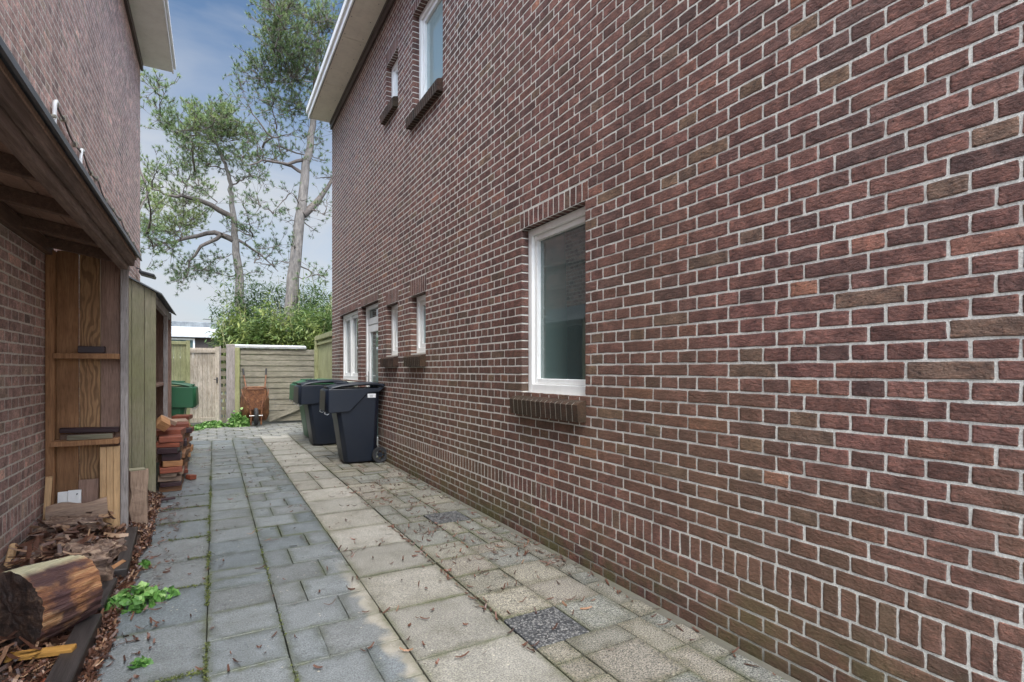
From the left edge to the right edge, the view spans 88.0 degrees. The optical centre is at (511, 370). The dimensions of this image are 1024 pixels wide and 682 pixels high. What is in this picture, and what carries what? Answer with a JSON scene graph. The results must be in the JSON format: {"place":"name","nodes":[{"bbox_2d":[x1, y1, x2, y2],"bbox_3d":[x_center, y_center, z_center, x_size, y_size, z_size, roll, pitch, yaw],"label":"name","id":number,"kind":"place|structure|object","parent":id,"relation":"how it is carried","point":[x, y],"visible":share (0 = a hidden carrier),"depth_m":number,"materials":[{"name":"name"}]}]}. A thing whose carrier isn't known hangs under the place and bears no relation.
{"place":"outdoors","nodes":[
{"label":"outdoors","id":0,"kind":"place"},
{"bbox_2d":[0,490,165,681],"bbox_3d":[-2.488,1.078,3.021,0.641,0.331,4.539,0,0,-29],"label":"bark litter","id":1,"kind":"object","parent":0,"point":[94,662],"visible":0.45,"depth_m":2.76,"materials":[{"name":"brown bark chips"}]},
{"bbox_2d":[4,543,17,567],"bbox_3d":[-2.693,1.072,2.828,0.046,0.216,0.351,0,0,-36],"label":"round stick","id":2,"kind":"object","parent":1,"relation":"on","point":[10,552],"visible":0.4,"depth_m":2.90,"materials":[{"name":"brown wood"}]},
{"bbox_2d":[0,643,76,662],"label":"orange plank","id":3,"kind":"object","parent":1,"relation":"on","point":[52,651],"visible":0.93,"depth_m":2.12,"materials":[{"name":"orange wood"}]},
{"bbox_2d":[43,476,51,519],"bbox_3d":[-3.092,0.890,3.527,0.035,0.360,0.035,4,0,-41],"label":"split stake","id":4,"kind":"object","parent":1,"relation":"on","point":[48,490],"visible":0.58,"depth_m":3.51,"materials":[{"name":"brown wood"}]},
{"bbox_2d":[0,555,102,649],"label":"cut log","id":5,"kind":"object","parent":1,"relation":"on","point":[43,602],"visible":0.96,"depth_m":2.24,"materials":[{"name":"brown wood"}]},
{"bbox_2d":[30,530,94,557],"bbox_3d":[-2.659,1.049,3.117,0.344,0.105,0.354,7,10,37],"label":"rotten chunk","id":6,"kind":"object","parent":1,"relation":"on","point":[63,541],"visible":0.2,"depth_m":3.12,"materials":[{"name":"brown wood"}]},
{"bbox_2d":[57,490,81,502],"bbox_3d":[-3.009,0.908,3.605,0.126,0.175,0.034,0,0,-29],"label":"white tile","id":7,"kind":"object","parent":1,"relation":"on","point":[73,496],"visible":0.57,"depth_m":3.61,"materials":[{"name":"ceramic"}]},
{"bbox_2d":[33,514,107,533],"bbox_3d":[-2.852,1.002,3.439,0.376,0.109,0.249,8,-5,-41],"label":"rotten chunk","id":8,"kind":"object","parent":1,"relation":"on","point":[53,521],"visible":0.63,"depth_m":3.40,"materials":[{"name":"brown wood"}]},
{"bbox_2d":[0,36,141,527],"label":"wood shelter","id":9,"kind":"object","parent":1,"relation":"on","point":[50,192],"visible":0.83,"depth_m":3.62,"materials":[{"name":"wood"}]},
{"bbox_2d":[60,432,114,439],"bbox_3d":[-2.978,0.462,3.723,0.300,0.040,0.030,0,0,-29],"label":"dark strip","id":10,"kind":"object","parent":9,"relation":"on","point":[63,436],"visible":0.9,"depth_m":3.70,"materials":[{"name":"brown wood"}]},
{"bbox_2d":[59,427,119,432],"bbox_3d":[-2.962,0.420,3.726,0.330,0.035,0.050,2,-1,-29],"label":"dark strip","id":11,"kind":"object","parent":10,"relation":"on","point":[86,429],"visible":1,"depth_m":3.70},
{"bbox_2d":[67,433,112,440],"bbox_3d":[-2.922,0.463,3.674,0.250,0.034,0.025,0,0,-29],"label":"grey lath","id":12,"kind":"object","parent":9,"relation":"on","point":[89,436],"visible":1,"depth_m":3.67,"materials":[{"name":"grey wood"}]},
{"bbox_2d":[44,613,101,681],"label":"edging board","id":13,"kind":"object","parent":1,"relation":"on","point":[67,667],"visible":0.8,"depth_m":2.14,"materials":[{"name":"grey wood"}]},
{"bbox_2d":[45,497,107,519],"bbox_3d":[-2.933,0.946,3.581,0.320,0.132,0.153,-4,14,-38],"label":"split log","id":14,"kind":"object","parent":1,"relation":"on","point":[98,506],"visible":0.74,"depth_m":3.54,"materials":[{"name":"brown wood"}]},
{"bbox_2d":[50,543,114,582],"bbox_3d":[-2.310,1.073,2.833,0.290,0.291,0.284,0,-11,26],"label":"rotten stump","id":15,"kind":"object","parent":1,"relation":"on","point":[100,558],"visible":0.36,"depth_m":2.83,"materials":[{"name":"brown wood"}]},
{"bbox_2d":[78,478,98,502],"bbox_3d":[-2.947,0.890,3.689,0.110,0.260,0.020,0,-7,-29],"label":"brown board","id":16,"kind":"object","parent":1,"relation":"on","point":[89,488],"visible":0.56,"depth_m":3.69,"materials":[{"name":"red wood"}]},
{"bbox_2d":[98,577,116,609],"bbox_3d":[-2.101,1.150,2.731,0.060,0.030,0.380,3,-2,-29],"label":"edging board","id":17,"kind":"object","parent":1,"relation":"on","point":[108,587],"visible":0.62,"depth_m":2.75,"materials":[{"name":"grey wood"}]},
{"bbox_2d":[100,446,119,530],"bbox_3d":[-2.839,0.849,3.745,0.115,0.618,0.030,0,0,-29],"label":"pale board","id":18,"kind":"object","parent":1,"relation":"on","point":[110,473],"visible":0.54,"depth_m":3.74,"materials":[{"name":"brown wood"}]},
{"bbox_2d":[95,537,127,559],"bbox_3d":[-2.531,1.118,3.280,0.203,0.124,0.314,6,0,-1],"label":"rotten chunk","id":19,"kind":"object","parent":1,"relation":"on","point":[115,548],"visible":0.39,"depth_m":3.29,"materials":[{"name":"brown wood"}]},
{"bbox_2d":[112,559,125,568],"bbox_3d":[-2.298,1.146,3.009,0.053,0.047,0.300,17,-2,-8],"label":"split log","id":20,"kind":"object","parent":1,"relation":"on","point":[117,564],"visible":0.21,"depth_m":3.10,"materials":[{"name":"brown wood"}]},
{"bbox_2d":[113,526,137,577],"bbox_3d":[-2.501,1.175,3.446,0.065,0.071,0.981,3,-2,-32],"label":"edging board","id":21,"kind":"object","parent":1,"relation":"on","point":[126,555],"visible":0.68,"depth_m":3.30,"materials":[{"name":"grey wood"}]},
{"bbox_2d":[129,467,148,525],"bbox_3d":[-2.888,0.995,4.093,0.151,0.471,0.153,0,0,43],"label":"mossy log","id":22,"kind":"object","parent":1,"relation":"on","point":[138,493],"visible":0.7,"depth_m":4.05,"materials":[{"name":"brown wood"}]},
{"bbox_2d":[78,346,105,353],"bbox_3d":[-2.941,-0.142,3.715,0.150,0.048,0.070,0,0,-32],"label":"wood block","id":23,"kind":"object","parent":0,"point":[91,349],"depth_m":3.69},
{"bbox_2d":[156,427,185,436],"bbox_3d":[-3.639,0.657,5.657,0.232,0.065,0.304,0,0,-23],"label":"timber offcut","id":24,"kind":"object","parent":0,"point":[175,430],"visible":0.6,"depth_m":5.55,"materials":[{"name":"red wood"}]},
{"bbox_2d":[163,415,176,424],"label":"timber offcut","id":25,"kind":"object","parent":24,"relation":"on","point":[173,422],"visible":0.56,"depth_m":5.52,"materials":[{"name":"beige wood"}]},
{"bbox_2d":[174,418,188,422],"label":"timber offcut","id":26,"kind":"object","parent":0,"point":[181,420],"visible":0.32,"depth_m":6.76,"materials":[{"name":"beige wood"}]},
{"bbox_2d":[172,414,192,419],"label":"timber offcut","id":27,"kind":"object","parent":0,"point":[188,416],"visible":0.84,"depth_m":7.18,"materials":[{"name":"brown wood"}]},
{"bbox_2d":[156,385,301,673],"bbox_3d":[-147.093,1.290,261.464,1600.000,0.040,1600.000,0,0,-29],"label":"ground","id":28,"kind":"structure","parent":0,"point":[193,424],"depth_m":12.85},
{"bbox_2d":[0,0,175,564],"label":"neighbour house","id":29,"kind":"structure","parent":28,"relation":"on","point":[83,62],"depth_m":3.86,"materials":[{"name":"brick"}]},
{"bbox_2d":[51,99,59,123],"bbox_3d":[-3.227,-1.449,3.738,0.046,0.938,0.130,0,0,-29],"label":"white conduit","id":30,"kind":"object","parent":29,"relation":"attached to","point":[55,103],"visible":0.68,"depth_m":3.71,"materials":[{"name":"paint"}]},
{"bbox_2d":[79,148,84,163],"bbox_3d":[-3.634,-1.435,4.479,0.026,0.912,0.155,0,0,-29],"label":"white conduit","id":31,"kind":"object","parent":29,"relation":"attached to","point":[81,155],"visible":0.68,"depth_m":4.45,"materials":[{"name":"paint"}]},
{"bbox_2d":[57,106,141,255],"bbox_3d":[-4.476,-1.823,5.955,0.030,0.168,5.053,0,0,-29],"label":"wall cable","id":32,"kind":"object","parent":29,"relation":"attached to","point":[74,143],"depth_m":4.78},
{"bbox_2d":[136,267,155,278],"bbox_3d":[-5.528,-1.463,8.020,0.232,0.133,0.300,0,0,-29],"label":"floodlight","id":33,"kind":"object","parent":29,"relation":"attached to","point":[147,274],"visible":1,"depth_m":7.92,"materials":[{"name":"grey metal"}]},
{"bbox_2d":[171,341,189,421],"bbox_3d":[-8.925,0.290,10.225,4.650,1.840,0.084,0,0,-29],"label":"green fence panel","id":34,"kind":"object","parent":28,"relation":"on","point":[180,360],"visible":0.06,"depth_m":11.30,"materials":[{"name":"green wood"}]},
{"bbox_2d":[190,347,218,422],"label":"garden gate","id":35,"kind":"structure","parent":34,"relation":"attached to","point":[210,384],"depth_m":11.52,"materials":[{"name":"beige wood"}]},
{"bbox_2d":[171,316,224,391],"bbox_3d":[-21.078,-0.905,30.481,7.950,4.250,6.600,0,0,-29],"label":"bungalow","id":36,"kind":"object","parent":28,"relation":"on","point":[192,332],"visible":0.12,"depth_m":29.01,"materials":[{"name":"paint"}]},
{"bbox_2d":[171,338,194,347],"bbox_3d":[-18.273,-1.190,28.708,1.900,1.100,0.080,0,0,-29],"label":"window","id":37,"kind":"structure","parent":36,"relation":"in","point":[192,340],"depth_m":29.01,"materials":[{"name":"white paint"}]},
{"bbox_2d":[140,68,290,388],"bbox_3d":[-10.223,-3.975,17.024,6.259,10.620,10.649,0,0,-29],"label":"pine tree","id":38,"kind":"object","parent":28,"relation":"on","point":[220,128],"visible":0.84,"depth_m":17.05,"materials":[{"name":"green plant"}]},
{"bbox_2d":[208,291,291,417],"bbox_3d":[-6.659,-0.377,13.682,2.615,3.196,1.985,0,0,42],"label":"bamboo shrub","id":39,"kind":"object","parent":28,"relation":"on","point":[245,335],"visible":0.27,"depth_m":13.38,"materials":[{"name":"green plant"}]},
{"bbox_2d":[202,260,328,409],"bbox_3d":[-7.545,-1.096,17.212,4.566,4.632,2.170,0,0,-29],"label":"bamboo shrub","id":40,"kind":"object","parent":28,"relation":"on","point":[246,307],"visible":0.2,"depth_m":16.57,"materials":[{"name":"green plant"}]},
{"bbox_2d":[235,344,313,422],"bbox_3d":[-5.451,0.315,12.238,1.820,1.789,0.207,0,0,-29],"label":"plank fence","id":41,"kind":"object","parent":28,"relation":"on","point":[279,363],"visible":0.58,"depth_m":12.19,"materials":[{"name":"beige wood"}]},
{"bbox_2d":[219,0,342,404],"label":"pine tree","id":42,"kind":"object","parent":28,"relation":"on","point":[296,55],"visible":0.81,"depth_m":15.62,"materials":[{"name":"green plant"}]},
{"bbox_2d":[247,311,323,404],"bbox_3d":[-5.798,-0.148,13.737,2.143,2.739,2.344,0,0,-29],"label":"bamboo shrub","id":43,"kind":"object","parent":28,"relation":"on","point":[307,341],"visible":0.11,"depth_m":13.40,"materials":[{"name":"green plant"}]},
{"bbox_2d":[269,294,331,415],"bbox_3d":[-5.605,-0.510,14.559,2.578,3.462,2.374,0,0,-29],"label":"bamboo shrub","id":44,"kind":"object","parent":28,"relation":"on","point":[321,323],"visible":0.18,"depth_m":14.25,"materials":[{"name":"green plant"}]},
{"bbox_2d":[287,270,331,337],"bbox_3d":[-5.466,-0.983,16.171,2.944,4.407,2.293,0,0,-29],"label":"bamboo shrub","id":45,"kind":"object","parent":28,"relation":"on","point":[309,300],"visible":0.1,"depth_m":15.82,"materials":[{"name":"green plant"}]},
{"bbox_2d":[376,456,800,681],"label":"gutter strip","id":46,"kind":"object","parent":28,"relation":"on","point":[677,620],"visible":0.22,"depth_m":2.80,"materials":[{"name":"grey concrete"}]},
{"bbox_2d":[306,0,1023,681],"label":"brick house","id":47,"kind":"structure","parent":28,"relation":"on","point":[706,316],"depth_m":2.39,"materials":[{"name":"brown brick"}]},
{"bbox_2d":[343,310,357,386],"bbox_3d":[-2.740,-0.358,9.026,0.195,1.237,1.420,0,0,-29],"label":"window","id":48,"kind":"structure","parent":47,"relation":"in","point":[350,321],"depth_m":9.10,"materials":[{"name":"white paint"}]},
{"bbox_2d":[365,303,377,457],"bbox_3d":[-2.056,0.127,7.816,0.280,2.208,0.972,0,0,-29],"label":"door","id":49,"kind":"structure","parent":47,"relation":"in","point":[371,375],"depth_m":8.08,"materials":[{"name":"white paint"}]},
{"bbox_2d":[380,304,397,366],"bbox_3d":[-1.515,-0.446,6.845,0.228,0.808,0.574,0,0,-29],"label":"window","id":50,"kind":"structure","parent":47,"relation":"in","point":[392,361],"depth_m":6.96,"materials":[{"name":"white paint"}]},
{"bbox_2d":[380,59,397,124],"bbox_3d":[-1.515,-3.637,6.845,0.228,0.746,0.574,0,0,-29],"label":"window","id":51,"kind":"structure","parent":47,"relation":"in","point":[392,105],"depth_m":6.90,"materials":[{"name":"white paint"}]},
{"bbox_2d":[403,294,425,365],"bbox_3d":[-1.027,-0.446,5.978,0.228,0.808,0.564,0,0,-29],"label":"window","id":52,"kind":"structure","parent":47,"relation":"in","point":[420,359],"depth_m":6.09,"materials":[{"name":"white paint"}]},
{"bbox_2d":[405,0,442,129],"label":"window","id":53,"kind":"structure","parent":47,"relation":"in","point":[431,18],"depth_m":5.86,"materials":[{"name":"white paint"}]},
{"bbox_2d":[509,206,585,422],"bbox_3d":[0.280,-0.360,3.639,0.213,1.360,0.844,0,0,-29],"label":"window","id":54,"kind":"structure","parent":47,"relation":"in","point":[557,292],"depth_m":3.67,"materials":[{"name":"white paint"}]},
{"bbox_2d":[140,0,343,332],"label":"sky","id":55,"kind":"structure","parent":0,"point":[204,32],"materials":[{"name":"blue"}]},
{"bbox_2d":[190,422,303,440],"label":"yard paving","id":56,"kind":"structure","parent":0,"point":[252,431],"depth_m":10.51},
{"bbox_2d":[191,425,204,430],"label":"weed plant","id":57,"kind":"object","parent":56,"relation":"on","point":[196,428],"visible":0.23,"depth_m":10.80,"materials":[{"name":"green plant"}]},
{"bbox_2d":[195,420,225,427],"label":"weed plant","id":58,"kind":"object","parent":56,"relation":"on","point":[212,424],"visible":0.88,"depth_m":11.28,"materials":[{"name":"green plant"}]},
{"bbox_2d":[226,344,234,423],"bbox_3d":[-6.228,0.320,11.733,0.170,1.780,0.120,0,0,-29],"label":"gate post","id":59,"kind":"object","parent":56,"relation":"on","point":[230,378],"visible":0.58,"depth_m":11.68,"materials":[{"name":"grey wood"}]},
{"bbox_2d":[219,346,225,421],"bbox_3d":[-6.352,0.320,11.689,0.170,1.700,0.034,0,0,-29],"label":"lattice strip","id":60,"kind":"object","parent":59,"relation":"attached to","point":[222,381],"visible":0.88,"depth_m":11.67,"materials":[{"name":"grey wood"}]},
{"bbox_2d":[226,407,249,427],"bbox_3d":[-5.939,1.031,11.518,0.490,0.442,0.479,0,0,-29],"label":"weed plant","id":61,"kind":"object","parent":56,"relation":"on","point":[237,419],"visible":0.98,"depth_m":11.43,"materials":[{"name":"green plant"}]},
{"bbox_2d":[240,368,268,424],"bbox_3d":[-5.598,0.576,11.581,0.577,1.229,0.649,0,0,-29],"label":"wheelbarrow","id":62,"kind":"object","parent":56,"relation":"on","point":[254,402],"visible":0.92,"depth_m":11.55,"materials":[{"name":"metal"}]},
{"bbox_2d":[267,404,299,421],"bbox_3d":[-5.141,0.940,12.299,1.000,0.120,0.022,-25,6,-27],"label":"loose plank","id":63,"kind":"object","parent":56,"relation":"on","point":[283,413],"visible":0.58,"depth_m":12.22,"materials":[{"name":"beige wood"}]},
{"bbox_2d":[314,331,331,378],"bbox_3d":[-4.016,0.215,11.473,0.090,2.030,2.582,0,0,-29],"label":"side fence","id":64,"kind":"object","parent":56,"relation":"on","point":[322,359],"visible":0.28,"depth_m":11.91,"materials":[{"name":"wood"}]},
{"bbox_2d":[82,437,428,681],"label":"path","id":65,"kind":"structure","parent":0,"point":[334,637],"depth_m":2.85,"materials":[{"name":"grey concrete"}]},
{"bbox_2d":[104,581,160,614],"bbox_3d":[-1.970,1.173,2.741,0.269,0.136,0.251,0,0,-29],"label":"weed plant","id":66,"kind":"object","parent":65,"relation":"on","point":[141,591],"visible":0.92,"depth_m":2.72,"materials":[{"name":"green plant"}]},
{"bbox_2d":[127,655,153,668],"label":"weed plant","id":67,"kind":"object","parent":65,"relation":"on","point":[139,662],"visible":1,"depth_m":2.18,"materials":[{"name":"green plant"}]},
{"bbox_2d":[138,559,151,568],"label":"weed plant","id":68,"kind":"object","parent":65,"relation":"on","point":[144,562],"visible":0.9,"depth_m":3.28,"materials":[{"name":"green plant"}]},
{"bbox_2d":[129,276,175,491],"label":"log store","id":69,"kind":"structure","parent":65,"relation":"on","point":[150,308],"depth_m":5.15,"materials":[{"name":"green wood"}]},
{"bbox_2d":[145,585,179,601],"bbox_3d":[-1.870,1.198,2.853,0.144,0.064,0.138,0,0,9],"label":"weed plant","id":70,"kind":"object","parent":65,"relation":"on","point":[172,590],"visible":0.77,"depth_m":2.85,"materials":[{"name":"green plant"}]},
{"bbox_2d":[155,497,174,500],"bbox_3d":[-3.220,1.190,4.867,0.220,0.020,0.040,0,0,-44],"label":"fallen strip","id":71,"kind":"object","parent":65,"relation":"on","point":[167,498],"visible":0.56,"depth_m":4.88,"materials":[{"name":"wood"}]},
{"bbox_2d":[159,484,181,491],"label":"timber offcut","id":72,"kind":"object","parent":65,"relation":"on","point":[169,489],"visible":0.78,"depth_m":5.32,"materials":[{"name":"brown wood"}]},
{"bbox_2d":[160,479,182,487],"bbox_3d":[-3.464,1.143,5.395,0.180,0.041,0.239,-1,0,-29],"label":"timber offcut","id":73,"kind":"object","parent":72,"relation":"on","point":[170,483],"visible":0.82,"depth_m":5.30,"materials":[{"name":"brown wood"}]},
{"bbox_2d":[158,474,181,481],"bbox_3d":[-3.479,1.095,5.390,0.200,0.046,0.160,2,-1,-34],"label":"timber offcut","id":74,"kind":"object","parent":73,"relation":"on","point":[178,477],"visible":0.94,"depth_m":5.33,"materials":[{"name":"brown wood"}]},
{"bbox_2d":[160,472,177,477],"bbox_3d":[-3.473,1.048,5.369,0.140,0.041,0.183,2,-1,-29],"label":"brick","id":75,"kind":"object","parent":74,"relation":"on","point":[169,474],"visible":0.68,"depth_m":5.29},
{"bbox_2d":[159,465,181,473],"bbox_3d":[-3.461,0.998,5.375,0.190,0.051,0.248,-1,0,-35],"label":"timber offcut","id":76,"kind":"object","parent":75,"relation":"on","point":[164,470],"visible":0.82,"depth_m":5.29,"materials":[{"name":"red wood"}]},
{"bbox_2d":[161,459,182,466],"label":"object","id":77,"kind":"object","parent":76,"relation":"on","point":[171,463],"visible":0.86,"depth_m":5.33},
{"bbox_2d":[162,451,181,460],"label":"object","id":78,"kind":"object","parent":77,"relation":"on","point":[171,457],"visible":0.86,"depth_m":5.32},
{"bbox_2d":[157,447,179,453],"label":"timber offcut","id":79,"kind":"object","parent":78,"relation":"on","point":[169,450],"visible":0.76,"depth_m":5.28,"materials":[{"name":"wood"}]},
{"bbox_2d":[156,440,183,447],"bbox_3d":[-3.492,0.750,5.400,0.220,0.046,0.238,2,-1,-23],"label":"timber offcut","id":80,"kind":"object","parent":79,"relation":"on","point":[168,444],"visible":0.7,"depth_m":5.30,"materials":[{"name":"red wood"}]},
{"bbox_2d":[159,434,182,442],"bbox_3d":[-3.475,0.695,5.399,0.200,0.056,0.236,1,-1,-34],"label":"brick","id":81,"kind":"object","parent":80,"relation":"on","point":[171,438],"visible":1,"depth_m":5.32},
{"bbox_2d":[156,415,170,431],"bbox_3d":[-3.540,0.540,5.375,0.130,0.090,0.100,37,-9,49],"label":"timber offcut","id":82,"kind":"object","parent":81,"relation":"on","point":[163,424],"visible":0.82,"depth_m":5.34,"materials":[{"name":"orange wood"}]},
{"bbox_2d":[171,380,198,418],"bbox_3d":[-5.060,0.686,7.767,0.794,1.066,0.616,0,0,-27],"label":"wheelie bin","id":83,"kind":"object","parent":65,"relation":"on","point":[184,396],"visible":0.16,"depth_m":7.63,"materials":[{"name":"green plastic"}]},
{"bbox_2d":[185,474,196,479],"bbox_3d":[-3.575,1.190,5.906,0.090,0.050,0.070,0,-6,26],"label":"brick","id":84,"kind":"object","parent":65,"relation":"on","point":[190,476],"visible":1,"depth_m":5.88,"materials":[{"name":"red brick"}]},
{"bbox_2d":[88,440,775,681],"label":"fallen leaves","id":85,"kind":"object","parent":65,"relation":"on","point":[314,665],"visible":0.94,"depth_m":3.37,"materials":[{"name":"brown plant"}]},
{"bbox_2d":[148,463,781,681],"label":"moss","id":86,"kind":"object","parent":65,"relation":"on","point":[205,604],"visible":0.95,"depth_m":2.98,"materials":[{"name":"green plant"}]},
{"bbox_2d":[260,435,571,681],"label":"slab path","id":87,"kind":"structure","parent":0,"point":[444,634],"depth_m":2.87,"materials":[{"name":"beige concrete"}]},
{"bbox_2d":[424,511,588,650],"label":"dark paving","id":88,"kind":"structure","parent":0,"point":[533,628],"depth_m":2.54,"materials":[{"name":"grey gravel"}]},
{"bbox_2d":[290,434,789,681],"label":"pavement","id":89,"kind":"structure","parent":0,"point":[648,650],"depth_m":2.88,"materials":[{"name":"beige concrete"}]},
{"bbox_2d":[289,378,333,436],"bbox_3d":[-3.580,0.686,9.632,0.794,1.066,0.616,0,0,-32],"label":"wheelie bin","id":90,"kind":"object","parent":89,"relation":"on","point":[302,410],"visible":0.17,"depth_m":9.47,"materials":[{"name":"plastic"}]},
{"bbox_2d":[293,379,346,444],"bbox_3d":[-3.153,0.686,8.759,0.794,1.066,0.616,0,0,-30],"label":"wheelie bin","id":91,"kind":"object","parent":89,"relation":"on","point":[320,427],"visible":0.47,"depth_m":8.50,"materials":[{"name":"black plastic"}]},
{"bbox_2d":[319,381,386,462],"bbox_3d":[-2.132,0.686,7.108,0.794,1.066,0.616,0,0,-27],"label":"wheelie bin","id":92,"kind":"object","parent":89,"relation":"on","point":[353,411],"visible":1,"depth_m":6.89,"materials":[{"name":"black plastic"}]},
{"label":"timber offcut","id":93,"kind":"object","parent":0,"visible":0},
{"bbox_2d":[159,465,184,474],"bbox_3d":[-3.625,1.072,5.663,0.208,0.043,0.323,1,0,-29],"label":"timber offcut","id":94,"kind":"object","parent":93,"relation":"on","point":[183,468],"visible":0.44,"depth_m":5.63,"materials":[{"name":"brown wood"}]},
{"label":"timber offcut","id":95,"kind":"object","parent":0,"visible":0},
{"bbox_2d":[158,449,186,459],"bbox_3d":[-3.635,0.904,5.683,0.239,0.051,0.375,-1,1,-30],"label":"timber offcut","id":96,"kind":"object","parent":95,"relation":"on","point":[184,451],"visible":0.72,"depth_m":5.57,"materials":[{"name":"brown wood"}]},
{"label":"timber offcut","id":97,"kind":"object","parent":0,"visible":0},
{"bbox_2d":[186,427,191,432],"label":"timber offcut","id":98,"kind":"object","parent":97,"relation":"on","point":[189,430],"visible":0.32,"depth_m":6.35,"materials":[{"name":"brown wood"}]},
{"bbox_2d":[170,421,188,427],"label":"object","id":99,"kind":"object","parent":98,"relation":"on","point":[183,424],"visible":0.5,"depth_m":6.35,"materials":[{"name":"red wood"}]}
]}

